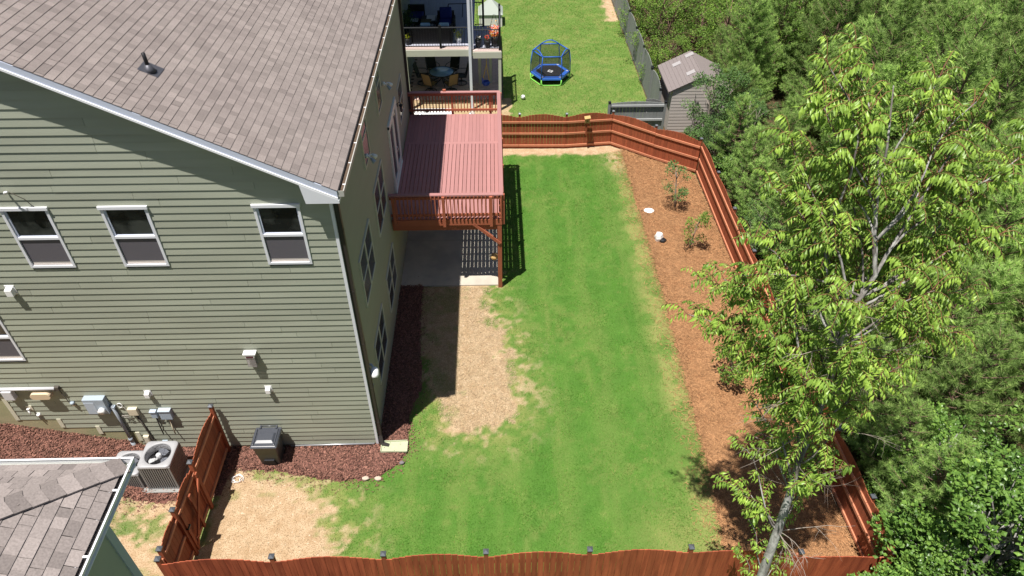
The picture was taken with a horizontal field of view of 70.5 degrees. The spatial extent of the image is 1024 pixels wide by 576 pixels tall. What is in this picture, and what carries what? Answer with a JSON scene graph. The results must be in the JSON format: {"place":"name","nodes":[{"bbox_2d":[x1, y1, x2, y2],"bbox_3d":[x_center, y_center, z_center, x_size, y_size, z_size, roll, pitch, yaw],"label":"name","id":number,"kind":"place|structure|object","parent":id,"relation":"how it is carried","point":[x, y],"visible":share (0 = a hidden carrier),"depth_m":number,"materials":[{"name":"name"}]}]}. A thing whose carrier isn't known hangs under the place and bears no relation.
{"place":"outdoors","nodes":[
{"label":"outdoors","id":0,"kind":"place"},
{"bbox_2d":[0,457,142,575],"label":"house","id":1,"kind":"structure","parent":0,"point":[56,516],"depth_m":8.83,"materials":[{"name":"grey"}]},
{"bbox_2d":[200,151,721,573],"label":"lawn grass","id":2,"kind":"structure","parent":0,"point":[573,327],"depth_m":21.48,"materials":[{"name":"green plant"}]},
{"bbox_2d":[35,0,1023,575],"bbox_3d":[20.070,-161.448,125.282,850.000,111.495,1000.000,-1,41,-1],"label":"ground","id":3,"kind":"structure","parent":0,"point":[303,536],"depth_m":20.87,"materials":[{"name":"green plant"}]},
{"bbox_2d":[116,451,148,491],"bbox_3d":[-9.945,4.793,19.024,0.960,0.762,0.940,-1,41,-1],"label":"air conditioner","id":4,"kind":"object","parent":3,"relation":"on","point":[136,479],"visible":0.21,"depth_m":18.86,"materials":[{"name":"paint"}]},
{"bbox_2d":[137,441,189,492],"bbox_3d":[-9.065,4.652,18.930,1.020,1.122,1.000,-1,41,-1],"label":"air conditioner","id":5,"kind":"object","parent":3,"relation":"on","point":[161,465],"visible":0.98,"depth_m":18.72,"materials":[{"name":"paint"}]},
{"bbox_2d":[155,404,230,563],"bbox_3d":[-7.668,5.043,17.753,0.175,2.025,4.076,-1,41,-1],"label":"fence","id":6,"kind":"object","parent":3,"relation":"on","point":[186,524],"visible":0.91,"depth_m":17.60,"materials":[{"name":"wood"}]},
{"bbox_2d":[0,0,411,447],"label":"house","id":7,"kind":"structure","parent":3,"relation":"on","point":[204,188],"depth_m":16.04,"materials":[{"name":"paint"}]},
{"bbox_2d":[0,319,25,360],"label":"window","id":8,"kind":"structure","parent":7,"relation":"in","point":[9,350],"depth_m":17.27,"materials":[{"name":"white paint"}]},
{"bbox_2d":[0,385,76,405],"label":"pipe run","id":9,"kind":"object","parent":7,"relation":"attached to","point":[9,394],"visible":1,"depth_m":18.11,"materials":[{"name":"white plastic"}]},
{"bbox_2d":[0,207,76,267],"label":"window","id":10,"kind":"structure","parent":7,"relation":"in","point":[33,229],"depth_m":15.14,"materials":[{"name":"white paint"}]},
{"bbox_2d":[81,395,135,445],"bbox_3d":[-10.551,3.681,19.099,0.665,2.302,0.270,-1,41,-1],"label":"electric meter","id":11,"kind":"object","parent":7,"relation":"attached to","point":[97,404],"visible":0.95,"depth_m":18.51,"materials":[{"name":"grey paint"}]},
{"bbox_2d":[96,205,169,266],"bbox_3d":[-7.899,-1.073,15.202,1.000,1.575,0.090,-1,41,-1],"label":"window","id":12,"kind":"structure","parent":7,"relation":"in","point":[132,230],"depth_m":15.19,"materials":[{"name":"white paint"}]},
{"bbox_2d":[250,203,312,264],"bbox_3d":[-4.815,-1.120,15.263,0.990,1.575,0.090,-1,41,-1],"label":"window","id":13,"kind":"structure","parent":7,"relation":"in","point":[281,228],"depth_m":15.25,"materials":[{"name":"white paint"}]},
{"bbox_2d":[360,116,370,169],"bbox_3d":[-3.771,-3.891,18.457,0.048,1.530,0.900,-1,41,-1],"label":"window","id":14,"kind":"structure","parent":7,"relation":"in","point":[364,138],"depth_m":18.61,"materials":[{"name":"glass"}]},
{"bbox_2d":[358,219,375,307],"bbox_3d":[-3.726,-0.650,18.713,0.048,1.490,1.820,-1,41,-1],"label":"window","id":15,"kind":"structure","parent":7,"relation":"in","point":[367,261],"depth_m":18.65,"materials":[{"name":"grey glass"}]},
{"bbox_2d":[373,159,386,237],"bbox_3d":[-3.799,-2.594,20.917,0.048,1.520,1.800,-1,41,-1],"label":"window","id":16,"kind":"structure","parent":7,"relation":"in","point":[379,192],"depth_m":20.85,"materials":[{"name":"grey glass"}]},
{"bbox_2d":[374,303,387,384],"bbox_3d":[-3.731,1.588,20.681,0.048,1.490,1.800,-1,41,-1],"label":"window","id":17,"kind":"structure","parent":7,"relation":"in","point":[381,340],"depth_m":20.64,"materials":[{"name":"grey glass"}]},
{"bbox_2d":[386,242,396,313],"bbox_3d":[-3.804,-0.325,22.932,0.048,1.410,1.850,-1,41,-1],"label":"window","id":18,"kind":"structure","parent":7,"relation":"in","point":[391,276],"depth_m":22.85,"materials":[{"name":"grey glass"}]},
{"bbox_2d":[387,96,402,193],"bbox_3d":[-3.862,-4.742,24.152,0.124,2.500,2.100,-1,41,-1],"label":"patio door","id":19,"kind":"structure","parent":7,"relation":"in","point":[393,126],"depth_m":24.09,"materials":[{"name":"paint"}]},
{"bbox_2d":[0,285,423,503],"bbox_3d":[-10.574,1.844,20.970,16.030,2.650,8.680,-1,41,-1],"label":"mulch bed","id":20,"kind":"object","parent":3,"relation":"on","point":[164,500],"visible":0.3,"depth_m":19.58,"materials":[{"name":"brown wood"}]},
{"bbox_2d":[250,425,285,464],"bbox_3d":[-6.469,4.242,19.358,0.688,1.025,0.742,-1,41,-1],"label":"wheelie bin","id":21,"kind":"object","parent":20,"relation":"on","point":[267,446],"visible":1,"depth_m":19.10,"materials":[{"name":"plastic"}]},
{"bbox_2d":[116,276,434,516],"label":"stray chips","id":22,"kind":"object","parent":20,"relation":"on","point":[228,477],"visible":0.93,"depth_m":19.38,"materials":[{"name":"brown wood"}]},
{"bbox_2d":[380,440,407,452],"bbox_3d":[-3.235,4.360,19.937,0.728,0.075,0.392,-1,41,-1],"label":"splash block","id":23,"kind":"object","parent":20,"relation":"on","point":[397,446],"depth_m":19.93,"materials":[{"name":"concrete"}]},
{"bbox_2d":[201,287,517,559],"bbox_3d":[-3.310,4.014,20.454,5.624,0.114,13.326,21,45,22],"label":"dead thatch","id":24,"kind":"object","parent":3,"relation":"on","point":[457,354],"visible":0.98,"depth_m":22.33,"materials":[{"name":"beige plant"}]},
{"bbox_2d":[401,0,473,107],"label":"house","id":25,"kind":"structure","parent":3,"relation":"on","point":[404,5],"depth_m":33.33,"materials":[{"name":"grey"}]},
{"bbox_2d":[388,89,504,287],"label":"deck","id":26,"kind":"structure","parent":3,"relation":"on","point":[453,165],"depth_m":25.21,"materials":[{"name":"red wood"}]},
{"bbox_2d":[401,184,497,286],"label":"patio slab","id":27,"kind":"structure","parent":3,"relation":"on","point":[439,258],"depth_m":26.19,"materials":[{"name":"concrete"}]},
{"bbox_2d":[404,0,501,107],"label":"deck","id":28,"kind":"structure","parent":3,"relation":"on","point":[440,49],"depth_m":33.36,"materials":[{"name":"white wood"}]},
{"bbox_2d":[410,22,452,43],"bbox_3d":[-3.691,-11.860,33.427,1.900,0.880,0.880,-1,41,-1],"label":"sofa","id":29,"kind":"object","parent":28,"relation":"on","point":[433,39],"visible":0.76,"depth_m":33.11,"materials":[{"name":"wicker"}]},
{"bbox_2d":[436,7,455,31],"bbox_3d":[-3.151,-12.797,34.472,0.890,0.920,0.900,-1,41,-1],"label":"armchair","id":30,"kind":"object","parent":28,"relation":"on","point":[445,14],"visible":0.74,"depth_m":34.42,"materials":[{"name":"fabric"}]},
{"bbox_2d":[410,47,502,99],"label":"paved patio","id":31,"kind":"structure","parent":3,"relation":"on","point":[421,63],"depth_m":37.39,"materials":[{"name":"concrete"}]},
{"bbox_2d":[478,0,502,26],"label":"play tent","id":32,"kind":"object","parent":3,"relation":"on","point":[490,8],"visible":0.85,"depth_m":42.30,"materials":[{"name":"white fabric"}]},
{"bbox_2d":[153,544,898,575],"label":"fence","id":33,"kind":"object","parent":3,"relation":"on","point":[656,562],"visible":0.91,"depth_m":15.95,"materials":[{"name":"wood"}]},
{"bbox_2d":[530,40,570,85],"bbox_3d":[1.967,-11.493,36.935,2.092,1.722,1.819,-1,41,-1],"label":"trampoline","id":34,"kind":"object","parent":3,"relation":"on","point":[550,61],"visible":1,"depth_m":36.59,"materials":[{"name":"plastic"}]},
{"bbox_2d":[419,110,702,172],"bbox_3d":[2.040,-6.730,31.508,12.012,1.695,1.935,6,42,7],"label":"fence","id":35,"kind":"object","parent":3,"relation":"on","point":[637,136],"visible":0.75,"depth_m":31.41,"materials":[{"name":"wood"}]},
{"bbox_2d":[612,0,653,95],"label":"grey fence","id":36,"kind":"object","parent":3,"relation":"on","point":[640,55],"visible":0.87,"depth_m":38.48,"materials":[{"name":"black wood"}]},
{"bbox_2d":[607,101,666,129],"bbox_3d":[5.457,-7.361,32.067,2.560,1.920,0.120,-1,41,-1],"label":"grey fence","id":37,"kind":"object","parent":3,"relation":"on","point":[649,113],"visible":0.49,"depth_m":31.76,"materials":[{"name":"black wood"}]},
{"bbox_2d":[612,0,675,34],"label":"leafy tree","id":38,"kind":"object","parent":3,"relation":"on","point":[639,12],"visible":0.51,"depth_m":40.87,"materials":[{"name":"green plant"}]},
{"bbox_2d":[647,67,661,100],"bbox_3d":[6.646,-8.999,33.930,0.120,1.940,2.320,-1,41,-1],"label":"grey fence","id":39,"kind":"object","parent":3,"relation":"on","point":[654,90],"visible":0.64,"depth_m":34.00,"materials":[{"name":"black wood"}]},
{"bbox_2d":[621,0,702,62],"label":"leafy tree","id":40,"kind":"object","parent":3,"relation":"on","point":[659,24],"visible":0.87,"depth_m":37.49,"materials":[{"name":"green plant"}]},
{"bbox_2d":[634,34,691,79],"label":"leafy tree","id":41,"kind":"object","parent":3,"relation":"on","point":[656,58],"visible":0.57,"depth_m":36.14,"materials":[{"name":"green plant"}]},
{"bbox_2d":[658,51,732,131],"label":"shed","id":42,"kind":"structure","parent":3,"relation":"on","point":[678,73],"depth_m":32.62,"materials":[{"name":"grey wood"}]},
{"bbox_2d":[671,0,727,48],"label":"leafy tree","id":43,"kind":"object","parent":3,"relation":"on","point":[699,13],"visible":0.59,"depth_m":39.36,"materials":[{"name":"green plant"}]},
{"bbox_2d":[680,62,752,147],"bbox_3d":[8.720,-7.656,30.924,2.816,3.899,3.125,23,44,22],"label":"leafy bush","id":44,"kind":"object","parent":3,"relation":"on","point":[714,86],"visible":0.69,"depth_m":30.46,"materials":[{"name":"green plant"}]},
{"bbox_2d":[698,113,744,165],"bbox_3d":[8.592,-6.054,30.210,1.746,2.417,1.938,30,50,27],"label":"leafy bush","id":45,"kind":"object","parent":3,"relation":"on","point":[715,128],"visible":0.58,"depth_m":29.80,"materials":[{"name":"green plant"}]},
{"bbox_2d":[702,24,743,79],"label":"pine tree","id":46,"kind":"object","parent":3,"relation":"on","point":[715,49],"visible":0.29,"depth_m":34.03,"materials":[{"name":"green plant"}]},
{"bbox_2d":[688,0,758,62],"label":"leafy tree","id":47,"kind":"object","parent":3,"relation":"on","point":[728,18],"visible":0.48,"depth_m":36.05,"materials":[{"name":"green plant"}]},
{"bbox_2d":[708,91,763,173],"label":"pine tree","id":48,"kind":"object","parent":3,"relation":"on","point":[746,98],"visible":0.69,"depth_m":29.13,"materials":[{"name":"green plant"}]},
{"bbox_2d":[712,146,768,188],"bbox_3d":[9.128,-4.868,29.424,2.192,1.787,2.118,33,51,32],"label":"undergrowth bush","id":49,"kind":"object","parent":3,"relation":"on","point":[725,172],"visible":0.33,"depth_m":29.43,"materials":[{"name":"green plant"}]},
{"bbox_2d":[710,60,771,133],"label":"pine tree","id":50,"kind":"object","parent":3,"relation":"on","point":[745,67],"visible":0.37,"depth_m":30.75,"materials":[{"name":"green plant"}]},
{"bbox_2d":[623,149,860,556],"bbox_3d":[6.574,0.437,24.558,3.600,0.100,20.480,-1,41,-1],"label":"pine straw bed","id":51,"kind":"object","parent":3,"relation":"on","point":[738,524],"visible":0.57,"depth_m":21.69,"materials":[{"name":"brown plant"}]},
{"bbox_2d":[608,149,728,550],"bbox_3d":[6.093,0.664,24.279,3.679,0.212,20.794,-1,41,-1],"label":"stray straw","id":52,"kind":"object","parent":51,"relation":"on","point":[676,352],"visible":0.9,"depth_m":22.12,"materials":[{"name":"beige plant"}]},
{"bbox_2d":[662,160,690,207],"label":"sapling","id":53,"kind":"object","parent":51,"relation":"on","point":[682,194],"visible":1,"depth_m":27.77,"materials":[{"name":"green plant"}]},
{"bbox_2d":[682,210,711,247],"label":"sapling","id":54,"kind":"object","parent":51,"relation":"on","point":[699,221],"visible":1,"depth_m":26.03,"materials":[{"name":"green plant"}]},
{"bbox_2d":[712,336,748,385],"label":"sapling","id":55,"kind":"object","parent":51,"relation":"on","point":[735,376],"visible":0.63,"depth_m":21.02,"materials":[{"name":"green plant"}]},
{"bbox_2d":[718,87,780,154],"bbox_3d":[9.876,-6.804,30.535,2.500,3.119,2.252,6,41,4],"label":"leafy bush","id":56,"kind":"object","parent":3,"relation":"on","point":[760,110],"visible":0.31,"depth_m":30.00,"materials":[{"name":"green plant"}]},
{"bbox_2d":[716,0,783,102],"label":"pine tree","id":57,"kind":"object","parent":3,"relation":"on","point":[742,28],"visible":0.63,"depth_m":31.58,"materials":[{"name":"green plant"}]},
{"bbox_2d":[722,121,779,205],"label":"pine tree","id":58,"kind":"object","parent":3,"relation":"on","point":[746,153],"visible":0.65,"depth_m":27.50,"materials":[{"name":"green plant"}]},
{"bbox_2d":[734,155,779,227],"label":"pine tree","id":59,"kind":"object","parent":3,"relation":"on","point":[751,182],"visible":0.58,"depth_m":26.58,"materials":[{"name":"green plant"}]},
{"bbox_2d":[736,197,788,260],"bbox_3d":[8.759,-1.873,25.407,1.870,2.428,1.958,12,43,13],"label":"leafy bush","id":60,"kind":"object","parent":3,"relation":"on","point":[758,217],"visible":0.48,"depth_m":25.15,"materials":[{"name":"green plant"}]},
{"bbox_2d":[745,107,806,185],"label":"pine tree","id":61,"kind":"object","parent":3,"relation":"on","point":[794,117],"visible":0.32,"depth_m":27.22,"materials":[{"name":"green plant"}]},
{"bbox_2d":[745,152,813,253],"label":"pine tree","id":62,"kind":"object","parent":3,"relation":"on","point":[776,215],"visible":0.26,"depth_m":24.69,"materials":[{"name":"green plant"}]},
{"bbox_2d":[747,0,814,95],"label":"pine tree","id":63,"kind":"object","parent":3,"relation":"on","point":[783,18],"visible":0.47,"depth_m":33.76,"materials":[{"name":"green plant"}]},
{"bbox_2d":[753,92,811,170],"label":"pine tree","id":64,"kind":"object","parent":3,"relation":"on","point":[793,101],"visible":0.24,"depth_m":28.80,"materials":[{"name":"green plant"}]},
{"bbox_2d":[743,0,843,90],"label":"leafy tree","id":65,"kind":"object","parent":3,"relation":"on","point":[785,42],"visible":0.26,"depth_m":34.02,"materials":[{"name":"green plant"}]},
{"bbox_2d":[696,143,894,556],"bbox_3d":[8.123,0.453,23.310,0.236,1.675,17.855,-2,41,-2],"label":"fence","id":66,"kind":"object","parent":3,"relation":"on","point":[855,503],"visible":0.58,"depth_m":18.75,"materials":[{"name":"wood"}]},
{"bbox_2d":[779,42,840,136],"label":"pine tree","id":67,"kind":"object","parent":3,"relation":"on","point":[810,67],"visible":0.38,"depth_m":30.93,"materials":[{"name":"green plant"}]},
{"bbox_2d":[781,0,859,87],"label":"pine tree","id":68,"kind":"object","parent":3,"relation":"on","point":[811,13],"visible":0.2,"depth_m":33.71,"materials":[{"name":"green plant"}]},
{"bbox_2d":[782,0,881,115],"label":"pine tree","id":69,"kind":"object","parent":3,"relation":"on","point":[812,33],"visible":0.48,"depth_m":31.71,"materials":[{"name":"green plant"}]},
{"bbox_2d":[661,22,1023,575],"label":"sourwood tree","id":70,"kind":"object","parent":3,"relation":"on","point":[801,377],"visible":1,"depth_m":11.07,"materials":[{"name":"green plant"}]},
{"bbox_2d":[801,271,899,375],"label":"pine tree","id":71,"kind":"object","parent":3,"relation":"on","point":[872,332],"visible":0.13,"depth_m":19.76,"materials":[{"name":"green plant"}]},
{"bbox_2d":[808,13,901,135],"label":"pine tree","id":72,"kind":"object","parent":3,"relation":"on","point":[862,23],"visible":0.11,"depth_m":29.63,"materials":[{"name":"green plant"}]},
{"bbox_2d":[816,58,899,175],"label":"pine tree","id":73,"kind":"object","parent":3,"relation":"on","point":[890,69],"visible":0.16,"depth_m":25.92,"materials":[{"name":"green plant"}]},
{"bbox_2d":[823,0,896,77],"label":"pine tree","id":74,"kind":"object","parent":3,"relation":"on","point":[869,10],"visible":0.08,"depth_m":31.28,"materials":[{"name":"green plant"}]},
{"bbox_2d":[809,0,926,156],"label":"pine tree","id":75,"kind":"object","parent":3,"relation":"on","point":[903,9],"visible":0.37,"depth_m":26.32,"materials":[{"name":"green plant"}]},
{"bbox_2d":[819,137,937,308],"bbox_3d":[10.805,-1.386,21.596,3.282,6.715,3.361,-1,41,-1],"label":"pine tree","id":76,"kind":"object","parent":3,"relation":"on","point":[897,181],"visible":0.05,"depth_m":20.70,"materials":[{"name":"green plant"}]},
{"bbox_2d":[836,339,925,447],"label":"pine tree","id":77,"kind":"object","parent":3,"relation":"on","point":[886,406],"visible":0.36,"depth_m":18.62,"materials":[{"name":"green plant"}]},
{"bbox_2d":[847,561,915,575],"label":"maple tree","id":78,"kind":"object","parent":3,"relation":"on","point":[894,571],"visible":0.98,"depth_m":14.65,"materials":[{"name":"green plant"}]},
{"bbox_2d":[842,410,922,471],"bbox_3d":[9.803,4.078,19.123,1.769,1.864,1.829,-29,50,-30],"label":"undergrowth bush","id":79,"kind":"object","parent":3,"relation":"on","point":[890,430],"visible":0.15,"depth_m":18.94,"materials":[{"name":"green plant"}]},
{"bbox_2d":[829,260,947,378],"bbox_3d":[10.570,1.034,20.246,3.001,4.842,2.999,-23,46,-24],"label":"pine tree","id":80,"kind":"object","parent":3,"relation":"on","point":[908,345],"visible":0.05,"depth_m":19.80,"materials":[{"name":"green plant"}]},
{"bbox_2d":[847,395,961,503],"bbox_3d":[9.636,3.981,17.789,2.255,3.632,2.277,-9,42,-11],"label":"pine tree","id":81,"kind":"object","parent":3,"relation":"on","point":[909,433],"visible":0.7,"depth_m":17.53,"materials":[{"name":"green plant"}]},
{"bbox_2d":[865,433,984,551],"bbox_3d":[9.438,4.698,16.294,2.476,4.519,2.138,7,42,8],"label":"pine tree","id":82,"kind":"object","parent":3,"relation":"on","point":[931,465],"visible":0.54,"depth_m":15.90,"materials":[{"name":"green plant"}]},
{"bbox_2d":[865,36,995,231],"bbox_3d":[14.362,-4.689,24.542,4.196,7.827,3.980,7,42,8],"label":"pine tree","id":83,"kind":"object","parent":3,"relation":"on","point":[981,49],"visible":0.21,"depth_m":22.88,"materials":[{"name":"green plant"}]},
{"bbox_2d":[861,1,1001,180],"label":"pine tree","id":84,"kind":"object","parent":3,"relation":"on","point":[978,28],"visible":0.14,"depth_m":25.18,"materials":[{"name":"green plant"}]},
{"bbox_2d":[864,401,1004,511],"bbox_3d":[10.290,4.318,17.648,2.760,3.319,2.618,14,43,15],"label":"maple tree","id":85,"kind":"object","parent":3,"relation":"on","point":[941,424],"visible":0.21,"depth_m":17.23,"materials":[{"name":"green plant"}]},
{"bbox_2d":[886,0,984,121],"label":"pine tree","id":86,"kind":"object","parent":3,"relation":"on","point":[964,7],"visible":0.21,"depth_m":29.04,"materials":[{"name":"green plant"}]},
{"bbox_2d":[874,540,1003,575],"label":"maple tree","id":87,"kind":"object","parent":3,"relation":"on","point":[922,563],"visible":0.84,"depth_m":14.56,"materials":[{"name":"green plant"}]},
{"bbox_2d":[896,0,982,83],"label":"pine tree","id":88,"kind":"object","parent":3,"relation":"on","point":[924,25],"visible":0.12,"depth_m":31.69,"materials":[{"name":"green plant"}]},
{"bbox_2d":[883,259,997,406],"bbox_3d":[11.516,1.337,19.540,2.738,5.320,2.808,-1,41,-2],"label":"pine tree","id":89,"kind":"object","parent":3,"relation":"on","point":[962,311],"visible":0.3,"depth_m":18.74,"materials":[{"name":"green plant"}]},
{"bbox_2d":[870,31,1010,182],"bbox_3d":[15.632,-6.040,27.042,4.432,6.648,5.214,21,45,23],"label":"leafy tree","id":90,"kind":"object","parent":3,"relation":"on","point":[904,85],"visible":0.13,"depth_m":26.16,"materials":[{"name":"green plant"}]},
{"bbox_2d":[867,450,1023,575],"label":"maple tree","id":91,"kind":"object","parent":3,"relation":"on","point":[973,538],"visible":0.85,"depth_m":14.60,"materials":[{"name":"green plant"}]},
{"bbox_2d":[896,351,1000,457],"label":"pine tree","id":92,"kind":"object","parent":3,"relation":"on","point":[974,368],"visible":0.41,"depth_m":17.96,"materials":[{"name":"green plant"}]},
{"bbox_2d":[905,319,1023,453],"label":"pine tree","id":93,"kind":"object","parent":3,"relation":"on","point":[1000,345],"visible":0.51,"depth_m":17.86,"materials":[{"name":"green plant"}]},
{"bbox_2d":[911,108,1023,262],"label":"pine tree","id":94,"kind":"object","parent":3,"relation":"on","point":[1003,139],"visible":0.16,"depth_m":22.25,"materials":[{"name":"green plant"}]},
{"bbox_2d":[916,32,1023,221],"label":"pine tree","id":95,"kind":"object","parent":3,"relation":"on","point":[1002,101],"visible":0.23,"depth_m":23.72,"materials":[{"name":"green plant"}]},
{"bbox_2d":[921,257,1023,388],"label":"pine tree","id":96,"kind":"object","parent":3,"relation":"on","point":[998,278],"visible":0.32,"depth_m":19.31,"materials":[{"name":"green plant"}]},
{"bbox_2d":[923,174,1023,317],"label":"pine tree","id":97,"kind":"object","parent":3,"relation":"on","point":[1013,212],"visible":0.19,"depth_m":20.83,"materials":[{"name":"green plant"}]},
{"bbox_2d":[941,27,1023,166],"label":"pine tree","id":98,"kind":"object","parent":3,"relation":"on","point":[1000,49],"visible":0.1,"depth_m":25.56,"materials":[{"name":"green plant"}]},
{"bbox_2d":[944,0,1023,105],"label":"pine tree","id":99,"kind":"object","parent":3,"relation":"on","point":[1014,7],"visible":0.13,"depth_m":28.98,"materials":[{"name":"green plant"}]},
{"bbox_2d":[960,321,1023,444],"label":"pine tree","id":100,"kind":"object","parent":3,"relation":"on","point":[1018,394],"visible":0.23,"depth_m":18.71,"materials":[{"name":"green plant"}]},
{"bbox_2d":[962,403,1023,575],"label":"maple tree","id":101,"kind":"object","parent":3,"relation":"on","point":[996,502],"visible":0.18,"depth_m":16.09,"materials":[{"name":"green plant"}]},
{"bbox_2d":[977,256,1023,356],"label":"pine tree","id":102,"kind":"object","parent":3,"relation":"on","point":[1017,307],"visible":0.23,"depth_m":20.56,"materials":[{"name":"green plant"}]},
{"bbox_2d":[979,14,1023,141],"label":"pine tree","id":103,"kind":"object","parent":3,"relation":"on","point":[1010,26],"visible":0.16,"depth_m":27.41,"materials":[{"name":"green plant"}]},
{"bbox_2d":[989,278,1023,420],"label":"pine tree","id":104,"kind":"object","parent":3,"relation":"on","point":[1013,331],"visible":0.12,"depth_m":19.63,"materials":[{"name":"green plant"}]},
{"bbox_2d":[441,0,645,136],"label":"neighbouring lawn grass","id":105,"kind":"structure","parent":0,"point":[560,40],"depth_m":40.11,"materials":[{"name":"green plant"}]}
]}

